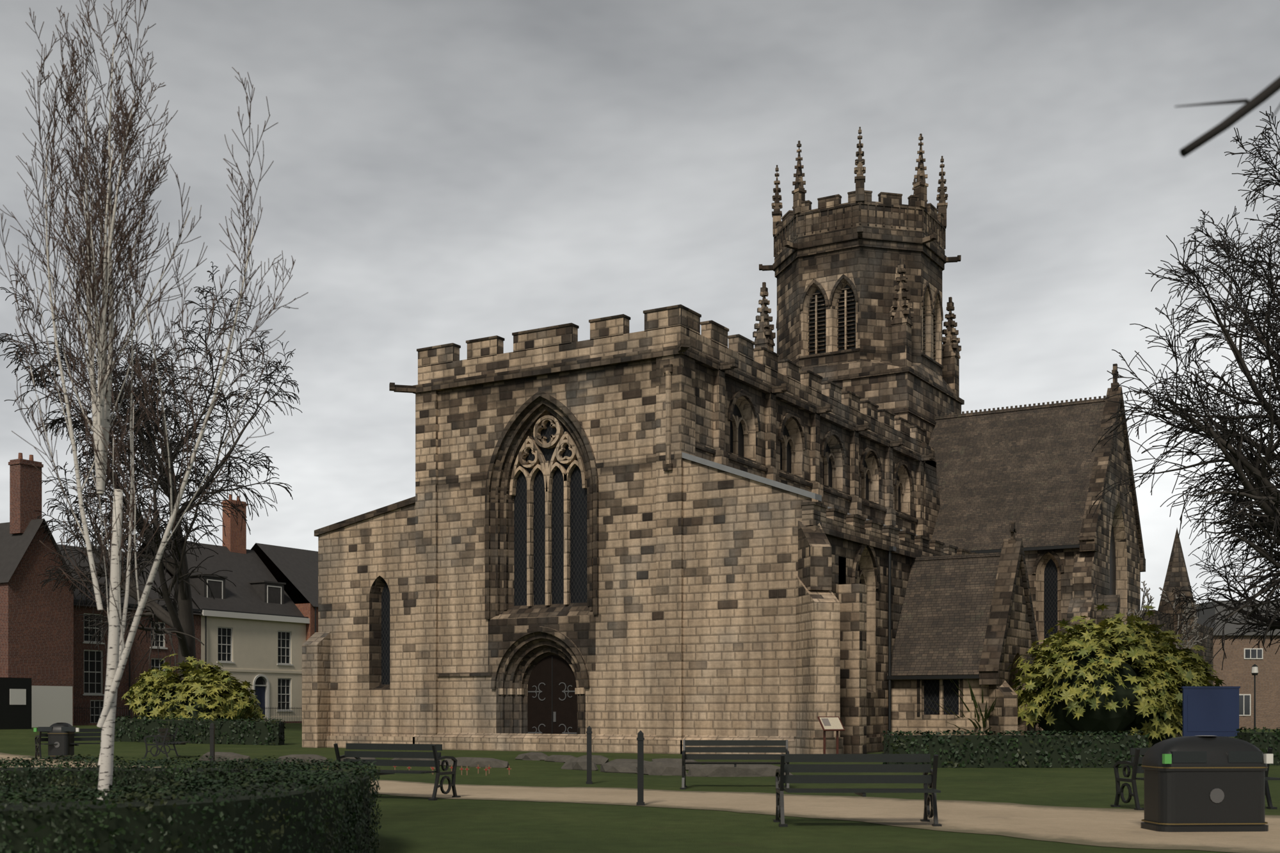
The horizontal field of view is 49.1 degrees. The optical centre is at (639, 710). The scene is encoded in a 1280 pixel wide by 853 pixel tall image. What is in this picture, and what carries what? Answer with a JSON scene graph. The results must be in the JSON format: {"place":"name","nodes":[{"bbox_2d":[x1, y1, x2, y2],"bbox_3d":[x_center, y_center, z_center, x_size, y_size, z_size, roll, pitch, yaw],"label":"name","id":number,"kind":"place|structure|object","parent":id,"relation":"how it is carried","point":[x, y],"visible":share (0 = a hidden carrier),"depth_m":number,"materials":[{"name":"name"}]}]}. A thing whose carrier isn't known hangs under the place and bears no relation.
{"place":"outdoors","nodes":[
{"label":"outdoors","id":0,"kind":"place"},
{"bbox_2d":[0,723,1279,852],"bbox_3d":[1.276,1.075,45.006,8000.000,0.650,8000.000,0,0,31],"label":"ground","id":1,"kind":"structure","parent":0,"point":[407,824],"depth_m":19.47,"materials":[{"name":"green plant"}]},
{"bbox_2d":[33,722,79,759],"bbox_3d":[-16.600,0.874,40.180,1.280,1.053,0.667,0,0,0],"label":"litter bin","id":2,"kind":"object","parent":1,"relation":"on","point":[61,735],"visible":0.86,"depth_m":39.91,"materials":[{"name":"black paint"}]},
{"bbox_2d":[34,728,101,759],"bbox_3d":[-16.426,0.970,40.637,1.950,0.874,1.090,0,0,-35],"label":"bench","id":3,"kind":"object","parent":1,"relation":"on","point":[40,739],"visible":0.51,"depth_m":40.70,"materials":[{"name":"black paint"}]},
{"bbox_2d":[0,261,302,680],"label":"tree","id":4,"kind":"object","parent":1,"relation":"on","point":[178,618],"visible":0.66,"depth_m":64.90,"materials":[{"name":"brown plant"}]},
{"bbox_2d":[0,0,308,799],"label":"birch tree","id":5,"kind":"object","parent":1,"relation":"on","point":[102,284],"visible":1,"depth_m":12.54,"materials":[{"name":"white plant"}]},
{"bbox_2d":[0,452,318,729],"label":"houses","id":6,"kind":"structure","parent":1,"relation":"on","point":[256,627],"depth_m":75.45,"materials":[{"name":"red brick"}]},
{"bbox_2d":[141,727,189,759],"bbox_3d":[-14.044,0.970,41.592,1.090,0.874,1.950,0,0,-10],"label":"bench","id":7,"kind":"object","parent":1,"relation":"on","point":[163,736],"visible":0.98,"depth_m":41.02,"materials":[{"name":"black paint"}]},
{"bbox_2d":[0,753,382,852],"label":"hedge","id":8,"kind":"object","parent":1,"relation":"on","point":[273,807],"visible":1,"depth_m":10.45,"materials":[{"name":"green plant"}]},
{"bbox_2d":[121,653,265,721],"bbox_3d":[-18.556,-0.408,59.930,5.948,3.975,5.858,0,0,31],"label":"fatsia shrub","id":9,"kind":"object","parent":1,"relation":"on","point":[200,692],"visible":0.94,"depth_m":58.34,"materials":[{"name":"green plant"}]},
{"bbox_2d":[113,715,286,745],"bbox_3d":[-17.281,0.793,54.744,6.700,1.235,1.212,0,0,0],"label":"hedge","id":10,"kind":"object","parent":1,"relation":"on","point":[240,731],"visible":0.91,"depth_m":54.32,"materials":[{"name":"green plant"}]},
{"bbox_2d":[209,722,215,766],"bbox_3d":[-10.280,0.845,33.690,0.120,1.110,0.120,0,0,0],"label":"post","id":11,"kind":"object","parent":1,"relation":"on","point":[212,728],"visible":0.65,"depth_m":33.65,"materials":[{"name":"black metal"}]},
{"bbox_2d":[207,696,267,721],"bbox_3d":[-17.208,0.536,58.292,4.301,2.651,4.287,0,0,31],"label":"phormium plant","id":12,"kind":"object","parent":1,"relation":"on","point":[239,717],"visible":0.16,"depth_m":57.81,"materials":[{"name":"green plant"}]},
{"bbox_2d":[323,743,460,800],"bbox_3d":[-3.986,0.970,22.364,1.950,0.874,1.090,0,0,24],"label":"bench","id":13,"kind":"object","parent":1,"relation":"on","point":[435,755],"visible":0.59,"depth_m":22.30,"materials":[{"name":"black paint"}]},
{"bbox_2d":[325,764,511,775],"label":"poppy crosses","id":14,"kind":"object","parent":1,"relation":"on","point":[461,768],"visible":0.77,"depth_m":30.55,"materials":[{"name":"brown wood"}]},
{"bbox_2d":[198,752,792,776],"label":"chapel outline stones","id":15,"kind":"object","parent":1,"relation":"on","point":[665,767],"visible":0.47,"depth_m":32.77,"materials":[{"name":"grey stone"}]},
{"bbox_2d":[586,725,592,783],"bbox_3d":[-0.965,0.845,26.659,0.120,1.110,0.120,0,0,0],"label":"post","id":16,"kind":"object","parent":1,"relation":"on","point":[589,732],"visible":1,"depth_m":26.61,"materials":[{"name":"black metal"}]},
{"bbox_2d":[302,451,977,754],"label":"church aisles","id":17,"kind":"object","parent":1,"relation":"on","point":[793,598],"visible":0.4,"depth_m":44.55,"materials":[{"name":"beige stone"}]},
{"bbox_2d":[389,304,940,754],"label":"church nave","id":18,"kind":"structure","parent":1,"relation":"on","point":[549,538],"depth_m":48.38,"materials":[{"name":"brown stone"}]},
{"bbox_2d":[679,739,790,789],"bbox_3d":[1.717,0.970,25.255,1.950,0.874,1.090,0,0,4],"label":"bench","id":19,"kind":"object","parent":1,"relation":"on","point":[685,756],"visible":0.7,"depth_m":25.20,"materials":[{"name":"black paint"}]},
{"bbox_2d":[817,716,844,753],"bbox_3d":[5.538,0.789,40.606,0.720,1.223,0.360,0,0,-25],"label":"lectern sign","id":20,"kind":"object","parent":1,"relation":"on","point":[829,724],"visible":0.86,"depth_m":40.57,"materials":[{"name":"brown"}]},
{"bbox_2d":[773,753,942,826],"bbox_3d":[2.648,0.970,17.080,1.950,0.874,1.090,0,0,0],"label":"bench","id":21,"kind":"object","parent":1,"relation":"on","point":[782,779],"visible":1,"depth_m":17.12,"materials":[{"name":"black paint"}]},
{"bbox_2d":[887,522,1039,735],"bbox_3d":[11.685,-2.400,49.077,4.542,8.200,5.914,0,0,31],"label":"church porch","id":22,"kind":"object","parent":1,"relation":"on","point":[964,617],"visible":0.78,"depth_m":47.91,"materials":[{"name":"brown stone"}]},
{"bbox_2d":[909,679,1036,735],"bbox_3d":[11.805,0.438,47.644,6.219,3.954,6.034,0,0,31],"label":"phormium plant","id":23,"kind":"object","parent":1,"relation":"on","point":[986,714],"visible":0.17,"depth_m":46.51,"materials":[{"name":"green plant"}]},
{"bbox_2d":[881,728,1150,767],"bbox_3d":[9.208,0.950,34.456,6.417,1.000,1.095,0,0,0],"label":"hedge","id":24,"kind":"object","parent":1,"relation":"on","point":[1082,749],"visible":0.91,"depth_m":34.07,"materials":[{"name":"green plant"}]},
{"bbox_2d":[928,363,1213,736],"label":"church transept","id":25,"kind":"structure","parent":1,"relation":"on","point":[1042,476],"depth_m":65.31,"materials":[{"name":"brown stone"}]},
{"bbox_2d":[1007,602,1226,748],"bbox_3d":[15.794,-0.734,46.935,7.225,5.575,8.561,0,0,31],"label":"fatsia shrub","id":26,"kind":"object","parent":1,"relation":"on","point":[1101,676],"visible":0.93,"depth_m":44.76,"materials":[{"name":"green plant"}]},
{"bbox_2d":[1123,580,1157,634],"bbox_3d":[20.498,-1.974,57.285,1.225,6.753,1.981,0,0,-28],"label":"bare shrub","id":27,"kind":"object","parent":1,"relation":"on","point":[1147,595],"visible":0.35,"depth_m":57.14,"materials":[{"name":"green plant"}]},
{"bbox_2d":[1159,587,1208,737],"bbox_3d":[23.275,-1.956,60.183,1.971,6.716,1.155,0,0,31],"label":"tree sapling","id":28,"kind":"object","parent":1,"relation":"on","point":[1183,616],"visible":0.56,"depth_m":59.97,"materials":[{"name":"brown plant"}]},
{"bbox_2d":[1089,105,1279,670],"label":"tree","id":29,"kind":"object","parent":1,"relation":"on","point":[1267,497],"visible":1,"depth_m":39.53,"materials":[{"name":"black plant"}]},
{"bbox_2d":[1110,747,1279,810],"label":"bench","id":30,"kind":"object","parent":1,"relation":"on","point":[1136,760],"visible":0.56,"depth_m":19.89,"materials":[{"name":"black paint"}]},
{"bbox_2d":[1181,686,1240,737],"bbox_3d":[16.900,0.345,41.500,1.710,2.110,0.110,0,0,0],"label":"blue sign board","id":31,"kind":"object","parent":1,"relation":"on","point":[1210,710],"visible":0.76,"depth_m":41.45,"materials":[{"name":"blue paint"}]},
{"bbox_2d":[1143,287,1279,654],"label":"tree","id":32,"kind":"object","parent":1,"relation":"on","point":[1275,625],"visible":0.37,"depth_m":48.49,"materials":[{"name":"black plant"}]},
{"bbox_2d":[1194,600,1279,728],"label":"modern building","id":33,"kind":"structure","parent":1,"relation":"on","point":[1243,656],"depth_m":104.00,"materials":[{"name":"red brick"}]},
{"bbox_2d":[1251,664,1258,731],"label":"lamp post","id":34,"kind":"object","parent":1,"relation":"on","point":[1254,671],"visible":0.91,"depth_m":87.95,"materials":[{"name":"metal"}]},
{"bbox_2d":[1234,726,1279,765],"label":"hedge","id":35,"kind":"object","parent":1,"relation":"on","point":[1263,741],"visible":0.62,"depth_m":35.62,"materials":[{"name":"green plant"}]},
{"bbox_2d":[0,752,1279,852],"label":"path","id":36,"kind":"structure","parent":0,"point":[1121,828],"depth_m":19.26,"materials":[{"name":"beige concrete"}]},
{"bbox_2d":[636,730,644,805],"bbox_3d":[0.008,0.845,20.580,0.120,1.110,0.120,0,0,0],"label":"post","id":37,"kind":"object","parent":36,"relation":"on","point":[640,740],"visible":1,"depth_m":20.54,"materials":[{"name":"black metal"}]},
{"bbox_2d":[1141,735,1272,831],"bbox_3d":[6.599,0.849,16.381,1.326,1.103,0.706,0,0,-4],"label":"litter bin","id":38,"kind":"object","parent":36,"relation":"on","point":[1202,783],"visible":1,"depth_m":16.09,"materials":[{"name":"black paint"}]},
{"bbox_2d":[0,0,1279,610],"label":"sky","id":39,"kind":"structure","parent":0,"point":[441,172],"materials":[{"name":"grey"}]},
{"bbox_2d":[752,126,964,444],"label":"church tower","id":40,"kind":"structure","parent":0,"point":[858,275],"depth_m":68.87,"materials":[{"name":"brown stone"}]},
{"bbox_2d":[1174,76,1279,157],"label":"tree branch","id":41,"kind":"object","parent":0,"point":[1266,93],"visible":1,"depth_m":4.04,"materials":[{"name":"black"}]}
]}

